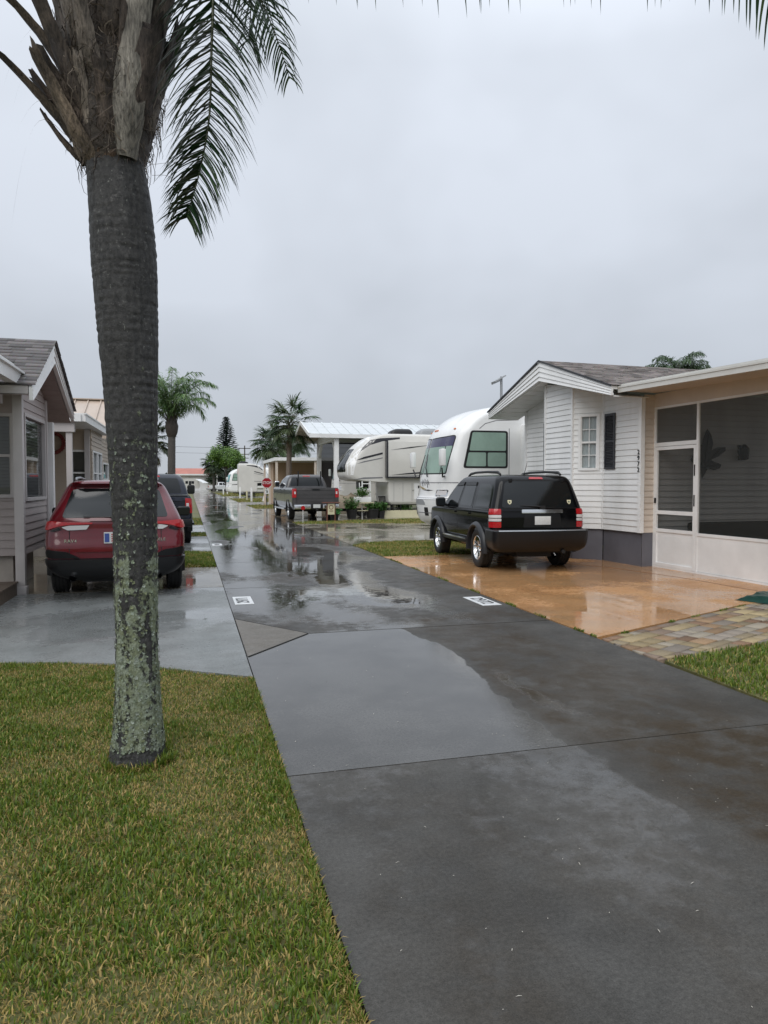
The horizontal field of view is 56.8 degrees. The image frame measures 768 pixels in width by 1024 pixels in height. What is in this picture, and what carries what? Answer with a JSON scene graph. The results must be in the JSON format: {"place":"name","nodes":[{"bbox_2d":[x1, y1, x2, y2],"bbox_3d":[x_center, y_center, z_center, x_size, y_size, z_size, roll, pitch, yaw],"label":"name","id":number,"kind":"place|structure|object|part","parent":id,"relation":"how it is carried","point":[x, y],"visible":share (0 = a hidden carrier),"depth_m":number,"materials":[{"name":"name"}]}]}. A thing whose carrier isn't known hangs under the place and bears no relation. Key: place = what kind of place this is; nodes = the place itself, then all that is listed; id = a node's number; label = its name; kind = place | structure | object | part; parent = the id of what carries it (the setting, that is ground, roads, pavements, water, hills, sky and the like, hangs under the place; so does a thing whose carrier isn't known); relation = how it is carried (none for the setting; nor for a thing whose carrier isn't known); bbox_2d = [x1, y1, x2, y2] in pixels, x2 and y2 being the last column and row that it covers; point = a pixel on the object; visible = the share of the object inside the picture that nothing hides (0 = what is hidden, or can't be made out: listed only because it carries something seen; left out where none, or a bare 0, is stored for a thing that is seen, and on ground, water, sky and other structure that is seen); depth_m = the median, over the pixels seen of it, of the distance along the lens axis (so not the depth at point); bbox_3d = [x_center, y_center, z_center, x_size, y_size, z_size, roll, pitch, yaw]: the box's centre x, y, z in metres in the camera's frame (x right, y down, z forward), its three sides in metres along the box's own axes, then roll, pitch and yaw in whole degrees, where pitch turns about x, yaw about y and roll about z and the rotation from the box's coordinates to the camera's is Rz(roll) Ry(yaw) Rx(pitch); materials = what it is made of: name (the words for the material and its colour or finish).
{"place":"outdoors","nodes":[
{"label":"outdoors","id":0,"kind":"place"},
{"bbox_2d":[27,556,222,593],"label":"driveway","id":1,"kind":"structure","parent":0,"point":[40,582],"depth_m":11.49,"materials":[{"name":"beige concrete"}]},
{"bbox_2d":[0,338,76,594],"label":"beige house","id":2,"kind":"structure","parent":1,"relation":"on","point":[36,397],"depth_m":10.79,"materials":[{"name":"beige wood"}]},
{"bbox_2d":[0,413,13,497],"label":"window","id":3,"kind":"structure","parent":2,"relation":"in","point":[6,491],"depth_m":10.64,"materials":[{"name":"grey glass"}]},
{"bbox_2d":[24,413,46,500],"bbox_3d":[-5.753,-0.875,11.676,0.102,1.360,1.610,-1,2,-15],"label":"window","id":4,"kind":"structure","parent":2,"relation":"in","point":[34,486],"depth_m":11.93,"materials":[{"name":"grey glass"}]},
{"bbox_2d":[33,413,105,556],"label":"tan house","id":5,"kind":"structure","parent":1,"relation":"on","point":[77,456],"depth_m":17.94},
{"bbox_2d":[54,432,65,453],"bbox_3d":[-8.285,-1.732,17.812,0.585,0.584,0.070,-1,2,-15],"label":"wreath","id":6,"kind":"object","parent":5,"relation":"attached to","point":[63,443],"visible":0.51,"depth_m":17.83,"materials":[{"name":"red plant"}]},
{"bbox_2d":[73,450,84,481],"bbox_3d":[-7.761,-0.995,18.073,0.520,1.170,0.090,-1,2,-15],"label":"window","id":7,"kind":"structure","parent":5,"relation":"in","point":[78,455],"depth_m":18.08,"materials":[{"name":"grey glass"}]},
{"bbox_2d":[91,450,98,479],"bbox_3d":[-7.664,-1.024,18.804,0.107,1.170,0.970,-1,2,-15],"label":"window","id":8,"kind":"structure","parent":5,"relation":"in","point":[95,454],"depth_m":18.96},
{"bbox_2d":[98,452,102,479],"bbox_3d":[-7.918,-1.061,19.734,0.107,1.170,0.900,-1,2,-15],"label":"window","id":9,"kind":"structure","parent":5,"relation":"in","point":[100,477],"depth_m":20.01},
{"bbox_2d":[45,477,189,591],"bbox_3d":[-4.418,0.265,11.967,2.310,1.719,4.535,-1,2,-18],"label":"red suv","id":10,"kind":"object","parent":1,"relation":"on","point":[78,534],"visible":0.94,"depth_m":9.87,"materials":[{"name":"paint"}]},
{"bbox_3d":[-3.798,-0.129,10.075,1.378,0.406,0.337,-1,2,-18],"label":"rear window","id":11,"kind":"part","parent":10,"relation":"part of","materials":[{"name":"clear glass"}]},
{"bbox_2d":[0,587,252,677],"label":"driveway","id":12,"kind":"structure","parent":0,"point":[197,630],"depth_m":7.73,"materials":[{"name":"grey paint"}]},
{"bbox_2d":[0,581,17,605],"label":"porch deck","id":13,"kind":"structure","parent":12,"relation":"on","point":[8,591],"depth_m":9.75,"materials":[{"name":"brown wood"}]},
{"bbox_2d":[0,660,373,1023],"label":"lawn","id":14,"kind":"structure","parent":0,"point":[184,997],"depth_m":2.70,"materials":[{"name":"plant"}]},
{"bbox_2d":[93,738,179,774],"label":"grass","id":15,"kind":"structure","parent":14,"relation":"on","point":[112,766],"depth_m":3.99,"materials":[{"name":"green plant"}]},
{"bbox_2d":[0,0,767,769],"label":"queen palm","id":16,"kind":"object","parent":14,"relation":"on","point":[100,94],"visible":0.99,"depth_m":3.87,"materials":[{"name":"grey plant"}]},
{"bbox_2d":[184,536,210,550],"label":"driveway","id":17,"kind":"structure","parent":0,"point":[199,543],"depth_m":18.67,"materials":[{"name":"grey paint"}]},
{"bbox_2d":[157,474,194,541],"bbox_3d":[-6.662,-0.164,20.653,2.312,1.884,6.060,-1,2,-16],"label":"blue pickup","id":18,"kind":"object","parent":17,"relation":"on","point":[176,488],"visible":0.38,"depth_m":19.98,"materials":[{"name":"blue paint"}]},
{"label":"rear window","id":19,"kind":"part","parent":18,"relation":"part of","materials":[{"name":"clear glass"}]},
{"bbox_2d":[192,518,202,524],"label":"grass","id":20,"kind":"structure","parent":0,"point":[198,522],"depth_m":29.41,"materials":[{"name":"green plant"}]},
{"bbox_2d":[191,525,205,532],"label":"driveway","id":21,"kind":"structure","parent":0,"point":[197,528],"depth_m":25.34,"materials":[{"name":"grey paint"}]},
{"bbox_2d":[73,398,109,479],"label":"metal roof house","id":22,"kind":"structure","parent":21,"relation":"on","point":[94,408],"depth_m":23.54,"materials":[{"name":"beige metal"}]},
{"bbox_2d":[103,462,108,479],"bbox_3d":[-9.473,-1.111,24.131,0.107,1.100,1.600,-1,2,-15],"label":"window","id":23,"kind":"structure","parent":22,"relation":"in","point":[105,467],"depth_m":24.40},
{"bbox_2d":[191,531,206,535],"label":"grass","id":24,"kind":"structure","parent":0,"point":[200,533],"depth_m":22.15,"materials":[{"name":"green plant"}]},
{"bbox_2d":[185,550,216,566],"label":"grass","id":25,"kind":"structure","parent":0,"point":[197,558],"depth_m":14.77,"materials":[{"name":"green plant"}]},
{"bbox_2d":[216,493,268,495],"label":"grass","id":26,"kind":"structure","parent":0,"point":[256,494],"depth_m":103.15,"materials":[{"name":"green plant"}]},
{"bbox_2d":[223,496,268,498],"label":"driveway","id":27,"kind":"structure","parent":0,"point":[229,497],"depth_m":82.32,"materials":[{"name":"beige concrete"}]},
{"bbox_2d":[237,461,267,496],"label":"fifth wheel trailer","id":28,"kind":"object","parent":27,"relation":"on","point":[249,476],"visible":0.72,"depth_m":83.53,"materials":[{"name":"white metal"}]},
{"bbox_2d":[230,498,268,501],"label":"grass","id":29,"kind":"structure","parent":0,"point":[248,500],"depth_m":69.43,"materials":[{"name":"green plant"}]},
{"bbox_2d":[239,502,272,504],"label":"driveway","id":30,"kind":"structure","parent":0,"point":[253,503],"depth_m":57.35,"materials":[{"name":"concrete"}]},
{"bbox_2d":[262,457,316,503],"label":"tan carport house","id":31,"kind":"structure","parent":30,"relation":"on","point":[301,465],"depth_m":57.16,"materials":[{"name":"paint"}]},
{"bbox_2d":[247,504,273,508],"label":"grass","id":32,"kind":"structure","parent":0,"point":[270,506],"depth_m":48.99,"materials":[{"name":"green plant"}]},
{"bbox_2d":[258,509,418,521],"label":"driveway","id":33,"kind":"structure","parent":0,"point":[300,516],"depth_m":34.61,"materials":[{"name":"beige concrete"}]},
{"bbox_2d":[273,471,338,519],"bbox_3d":[-3.816,-0.826,33.648,2.386,2.174,6.560,-1,2,-17],"label":"grey pickup","id":34,"kind":"object","parent":33,"relation":"on","point":[292,494],"visible":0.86,"depth_m":31.41,"materials":[{"name":"paint"}]},
{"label":"rear window","id":35,"kind":"part","parent":34,"relation":"part of","materials":[{"name":"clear glass"}]},
{"bbox_2d":[330,508,341,520],"bbox_3d":[-2.111,0.058,30.804,0.665,0.634,0.727,0,2,-2],"label":"potted plant","id":36,"kind":"object","parent":33,"relation":"on","point":[338,512],"visible":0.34,"depth_m":30.69,"materials":[{"name":"green plant"}]},
{"bbox_2d":[342,496,360,518],"bbox_3d":[-1.477,-0.210,32.513,0.945,1.034,0.853,-1,2,-15],"label":"potted plant","id":37,"kind":"object","parent":33,"relation":"on","point":[350,508],"visible":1,"depth_m":32.38,"materials":[{"name":"green plant"}]},
{"bbox_2d":[354,481,373,517],"bbox_3d":[-0.957,-0.568,32.873,0.950,1.720,0.355,-1,2,-15],"label":"plant stand","id":38,"kind":"object","parent":33,"relation":"on","point":[369,494],"visible":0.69,"depth_m":33.01,"materials":[{"name":"beige wood"}]},
{"bbox_2d":[353,487,370,501],"bbox_3d":[-1.036,-0.838,32.846,0.766,0.762,0.802,2,3,41],"label":"planter box","id":39,"kind":"object","parent":38,"relation":"on","point":[362,493],"visible":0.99,"depth_m":32.74,"materials":[{"name":"white plant"}]},
{"bbox_2d":[293,421,438,488],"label":"metal carport","id":40,"kind":"object","parent":33,"relation":"on","point":[334,442],"visible":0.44,"depth_m":43.30,"materials":[{"name":"grey metal"}]},
{"bbox_2d":[361,502,382,517],"bbox_3d":[-0.556,-0.116,33.123,1.119,0.796,1.024,-1,2,-15],"label":"potted plant","id":41,"kind":"object","parent":33,"relation":"on","point":[372,513],"visible":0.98,"depth_m":32.81,"materials":[{"name":"green plant"}]},
{"bbox_2d":[374,501,387,517],"bbox_3d":[-0.163,-0.146,33.149,0.822,0.854,0.753,-1,2,-15],"label":"potted plant","id":42,"kind":"object","parent":33,"relation":"on","point":[382,511],"visible":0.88,"depth_m":33.04,"materials":[{"name":"green plant"}]},
{"bbox_2d":[337,429,434,509],"bbox_3d":[3.365,-1.955,35.581,11.505,4.284,2.720,-1,2,-15],"label":"fifth wheel trailer","id":43,"kind":"object","parent":33,"relation":"on","point":[382,461],"visible":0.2,"depth_m":33.56,"materials":[{"name":"white metal"}]},
{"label":"cap window","id":44,"kind":"part","parent":43,"relation":"part of","materials":[{"name":"black glass"}]},
{"bbox_3d":[1.679,-0.989,34.019,0.500,0.770,0.055,-1,2,-15],"label":"hatch door","id":45,"kind":"part","parent":43,"relation":"part of","materials":[{"name":"white metal"}]},
{"bbox_2d":[378,496,393,510],"bbox_3d":[0.098,-0.249,33.851,0.515,1.006,0.626,-2,3,-40],"label":"patio chair","id":46,"kind":"object","parent":33,"relation":"on","point":[383,500],"visible":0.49,"depth_m":33.97,"materials":[{"name":"black plastic"}]},
{"bbox_2d":[384,510,417,517],"bbox_3d":[0.881,0.087,33.758,2.610,0.340,0.530,-1,2,-15],"label":"long planter","id":47,"kind":"object","parent":33,"relation":"on","point":[400,513],"visible":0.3,"depth_m":33.47,"materials":[{"name":"beige concrete"}]},
{"bbox_2d":[396,504,414,509],"bbox_3d":[0.929,-0.648,34.341,1.238,1.768,1.131,0,2,-4],"label":"tall plant","id":48,"kind":"object","parent":33,"relation":"on","point":[405,506],"visible":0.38,"depth_m":34.17,"materials":[{"name":"green plant"}]},
{"bbox_2d":[338,493,368,516],"bbox_3d":[-1.775,-0.352,34.356,2.088,1.178,0.710,-1,2,-15],"label":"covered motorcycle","id":49,"kind":"object","parent":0,"point":[341,504],"visible":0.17,"depth_m":34.18,"materials":[{"name":"fabric"}]},
{"bbox_2d":[293,518,424,523],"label":"grass","id":50,"kind":"structure","parent":0,"point":[408,520],"depth_m":29.60,"materials":[{"name":"green plant"}]},
{"bbox_2d":[297,523,432,544],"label":"driveway","id":51,"kind":"structure","parent":0,"point":[351,533],"depth_m":23.75,"materials":[{"name":"beige concrete"}]},
{"bbox_2d":[410,407,524,524],"bbox_3d":[5.788,-1.571,21.288,9.976,4.654,3.030,-1,2,-15],"label":"white motorhome","id":52,"kind":"object","parent":51,"relation":"on","point":[460,447],"visible":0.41,"depth_m":19.25,"materials":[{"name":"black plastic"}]},
{"bbox_2d":[464,430,507,467],"bbox_3d":[2.746,-1.689,19.157,1.285,1.010,0.026,-1,2,-15],"label":"side window","id":53,"kind":"structure","parent":52,"relation":"in","point":[485,449],"depth_m":19.16,"materials":[{"name":"green glass"}]},
{"bbox_2d":[0,0,767,473],"label":"sky","id":54,"kind":"structure","parent":0,"point":[452,202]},
{"bbox_2d":[353,539,496,556],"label":"grass","id":55,"kind":"structure","parent":0,"point":[405,548],"depth_m":17.40,"materials":[{"name":"green plant"}]},
{"bbox_2d":[188,490,762,1023],"bbox_3d":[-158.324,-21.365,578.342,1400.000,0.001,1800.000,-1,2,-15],"label":"ground","id":56,"kind":"structure","parent":0,"point":[194,510],"depth_m":44.06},
{"bbox_2d":[157,420,176,466],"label":"cabbage palm","id":57,"kind":"object","parent":56,"relation":"on","point":[161,444],"visible":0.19,"depth_m":43.60,"materials":[{"name":"green plant"}]},
{"bbox_2d":[167,468,212,489],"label":"red roof hall","id":58,"kind":"structure","parent":56,"relation":"on","point":[186,473],"depth_m":170.40,"materials":[{"name":"white"}]},
{"bbox_2d":[205,475,215,484],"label":"shade tree","id":59,"kind":"object","parent":56,"relation":"on","point":[210,480],"visible":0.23,"depth_m":169.77,"materials":[{"name":"green plant"}]},
{"bbox_2d":[175,446,250,458],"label":"utility pole","id":60,"kind":"object","parent":56,"relation":"on","point":[244,448],"visible":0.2,"depth_m":147.10,"materials":[{"name":"brown wood"}]},
{"bbox_2d":[200,453,227,491],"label":"cabbage palm","id":61,"kind":"object","parent":56,"relation":"on","point":[211,470],"visible":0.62,"depth_m":134.91,"materials":[{"name":"green plant"}]},
{"bbox_2d":[206,482,224,490],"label":"white pickup","id":62,"kind":"object","parent":56,"relation":"on","point":[220,486],"visible":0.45,"depth_m":143.63,"materials":[{"name":"paint"}]},
{"bbox_2d":[216,468,224,490],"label":"shade canopy","id":63,"kind":"object","parent":56,"relation":"on","point":[219,480],"visible":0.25,"depth_m":157.38,"materials":[{"name":"grey"}]},
{"bbox_2d":[209,416,239,478],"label":"norfolk pine","id":64,"kind":"object","parent":56,"relation":"on","point":[225,431],"visible":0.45,"depth_m":155.29,"materials":[{"name":"green plant"}]},
{"bbox_2d":[205,444,245,492],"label":"leafy tree","id":65,"kind":"object","parent":56,"relation":"on","point":[230,457],"visible":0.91,"depth_m":125.08,"materials":[{"name":"green plant"}]},
{"bbox_2d":[221,467,234,479],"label":"shade tree","id":66,"kind":"object","parent":56,"relation":"on","point":[228,471],"visible":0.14,"depth_m":145.34,"materials":[{"name":"green plant"}]},
{"bbox_2d":[275,443,314,456],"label":"queen palm","id":67,"kind":"object","parent":56,"relation":"on","point":[297,452],"visible":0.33,"depth_m":87.53,"materials":[{"name":"green plant"}]},
{"bbox_2d":[328,455,415,504],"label":"teal motorhome","id":68,"kind":"object","parent":56,"relation":"on","point":[346,488],"visible":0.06,"depth_m":42.78,"materials":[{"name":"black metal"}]},
{"bbox_2d":[193,490,767,1023],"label":"road","id":69,"kind":"structure","parent":0,"point":[433,860],"depth_m":3.64,"materials":[{"name":"grey asphalt"}]},
{"bbox_2d":[183,478,207,488],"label":"travel trailer","id":70,"kind":"object","parent":69,"relation":"on","point":[194,482],"visible":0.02,"depth_m":160.13,"materials":[{"name":"white metal"}]},
{"bbox_2d":[232,596,253,604],"bbox_3d":[-1.934,1.210,9.739,0.250,0.005,0.660,-1,2,-15],"label":"lot number","id":71,"kind":"object","parent":69,"relation":"on","point":[243,600],"visible":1,"depth_m":9.70,"materials":[{"name":"paint"}]},
{"bbox_2d":[235,619,305,655],"bbox_3d":[-1.172,1.298,7.569,0.697,0.004,1.870,-1,2,-15],"label":"road apron","id":72,"kind":"object","parent":69,"relation":"on","point":[256,637],"visible":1,"depth_m":7.48,"materials":[{"name":"concrete"}]},
{"bbox_2d":[237,619,307,656],"bbox_3d":[-1.169,1.296,7.570,0.702,0.004,1.898,-1,2,-15],"label":"road joint","id":73,"kind":"object","parent":72,"relation":"on","point":[278,644],"visible":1,"depth_m":7.37,"materials":[{"name":"black"}]},
{"bbox_2d":[463,596,501,605],"bbox_3d":[1.333,1.211,9.699,0.270,0.005,0.720,-1,2,-15],"label":"lot number","id":74,"kind":"object","parent":69,"relation":"on","point":[482,601],"visible":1,"depth_m":9.63,"materials":[{"name":"paint"}]},
{"bbox_2d":[491,375,505,397],"bbox_3d":[4.152,-2.203,25.951,0.480,5.537,0.360,-1,2,-15],"label":"solar street lamp","id":75,"kind":"object","parent":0,"point":[500,379],"visible":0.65,"depth_m":25.85,"materials":[{"name":"silver metal"}]},
{"bbox_2d":[384,553,767,639],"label":"driveway","id":76,"kind":"structure","parent":0,"point":[604,601],"depth_m":10.81,"materials":[{"name":"orange paint"}]},
{"bbox_2d":[430,464,587,566],"bbox_3d":[2.403,0.009,14.992,2.251,1.985,4.603,0,2,-12],"label":"black suv","id":77,"kind":"object","parent":76,"relation":"on","point":[483,518],"visible":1,"depth_m":13.07,"materials":[{"name":"black paint"}]},
{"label":"side window","id":78,"kind":"part","parent":77,"relation":"part of","materials":[{"name":"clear glass"}]},
{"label":"side window","id":79,"kind":"part","parent":77,"relation":"part of","materials":[{"name":"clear glass"}]},
{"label":"side window","id":80,"kind":"part","parent":77,"relation":"part of","materials":[{"name":"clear glass"}]},
{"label":"rear window","id":81,"kind":"part","parent":77,"relation":"part of","materials":[{"name":"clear glass"}]},
{"bbox_2d":[390,558,745,637],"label":"weeds","id":82,"kind":"object","parent":76,"relation":"on","point":[582,631],"visible":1,"depth_m":8.71,"materials":[{"name":"green plant"}]},
{"bbox_2d":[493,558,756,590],"bbox_3d":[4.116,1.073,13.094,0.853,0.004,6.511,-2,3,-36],"label":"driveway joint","id":83,"kind":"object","parent":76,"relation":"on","point":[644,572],"visible":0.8,"depth_m":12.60,"materials":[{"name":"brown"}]},
{"bbox_2d":[487,358,767,585],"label":"white house","id":84,"kind":"structure","parent":76,"relation":"on","point":[624,456],"depth_m":13.45,"materials":[{"name":"white wood"}]},
{"bbox_2d":[578,413,599,470],"bbox_3d":[4.297,-1.458,14.879,0.440,1.180,0.114,1,3,28],"label":"window","id":85,"kind":"structure","parent":84,"relation":"in","point":[588,424],"depth_m":14.90,"materials":[{"name":"white glass"}]},
{"bbox_2d":[654,444,695,570],"bbox_3d":[5.357,-0.089,13.115,0.061,2.255,1.088,-1,2,-17],"label":"screen door","id":86,"kind":"structure","parent":84,"relation":"in","point":[675,466],"depth_m":13.12,"materials":[{"name":"grey metal"}]},
{"bbox_2d":[736,591,767,603],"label":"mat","id":87,"kind":"object","parent":76,"relation":"on","point":[760,597],"visible":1,"depth_m":9.64,"materials":[{"name":"teal fabric"}]},
{"bbox_2d":[645,351,710,369],"bbox_3d":[10.602,-2.613,25.654,2.383,6.380,2.345,-1,2,-15],"label":"queen palm","id":88,"kind":"object","parent":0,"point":[683,364],"visible":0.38,"depth_m":25.19,"materials":[{"name":"green plant"}]},
{"bbox_2d":[602,603,767,663],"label":"path","id":89,"kind":"structure","parent":0,"point":[724,629],"depth_m":7.51,"materials":[{"name":"stone"}]},
{"bbox_2d":[665,640,767,702],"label":"lawn","id":90,"kind":"structure","parent":0,"point":[719,682],"depth_m":6.01,"materials":[{"name":"plant"}]},
{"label":"lawn","id":91,"kind":"structure","parent":0,"visible":0},
{"bbox_2d":[322,502,339,520],"bbox_3d":[-2.256,-0.015,30.249,0.750,0.812,0.220,-1,2,-15],"label":"sign","id":92,"kind":"object","parent":91,"relation":"on","point":[331,509],"visible":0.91,"depth_m":30.21,"materials":[{"name":"beige wood"}]},
{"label":"lawn","id":93,"kind":"structure","parent":0,"visible":0},
{"bbox_2d":[248,420,292,466],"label":"cabbage palm","id":94,"kind":"object","parent":93,"relation":"on","point":[264,452],"visible":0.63,"depth_m":66.65,"materials":[{"name":"green plant"}]},
{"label":"lawn","id":95,"kind":"structure","parent":0,"visible":0},
{"bbox_2d":[157,366,217,473],"bbox_3d":[-8.642,-2.616,28.685,3.885,6.147,3.811,-1,2,-15],"label":"queen palm","id":96,"kind":"object","parent":95,"relation":"on","point":[166,397],"visible":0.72,"depth_m":28.46,"materials":[{"name":"green plant"}]},
{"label":"lawn","id":97,"kind":"structure","parent":0,"visible":0},
{"bbox_2d":[225,467,267,494],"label":"motorhome","id":98,"kind":"object","parent":97,"relation":"on","point":[231,482],"visible":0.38,"depth_m":98.25,"materials":[{"name":"white metal"}]},
{"bbox_2d":[232,474,236,480],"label":"side window","id":99,"kind":"structure","parent":98,"relation":"in","point":[234,478],"depth_m":98.16,"materials":[{"name":"grey glass"}]},
{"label":"lawn","id":100,"kind":"structure","parent":0,"visible":0},
{"bbox_2d":[262,478,271,505],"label":"stop sign","id":101,"kind":"object","parent":100,"relation":"on","point":[266,483],"visible":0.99,"depth_m":50.42,"materials":[{"name":"red metal"}]},
{"bbox_2d":[264,393,321,475],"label":"cabbage palm","id":102,"kind":"object","parent":100,"relation":"on","point":[288,431],"visible":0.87,"depth_m":45.52,"materials":[{"name":"green plant"}]}
]}

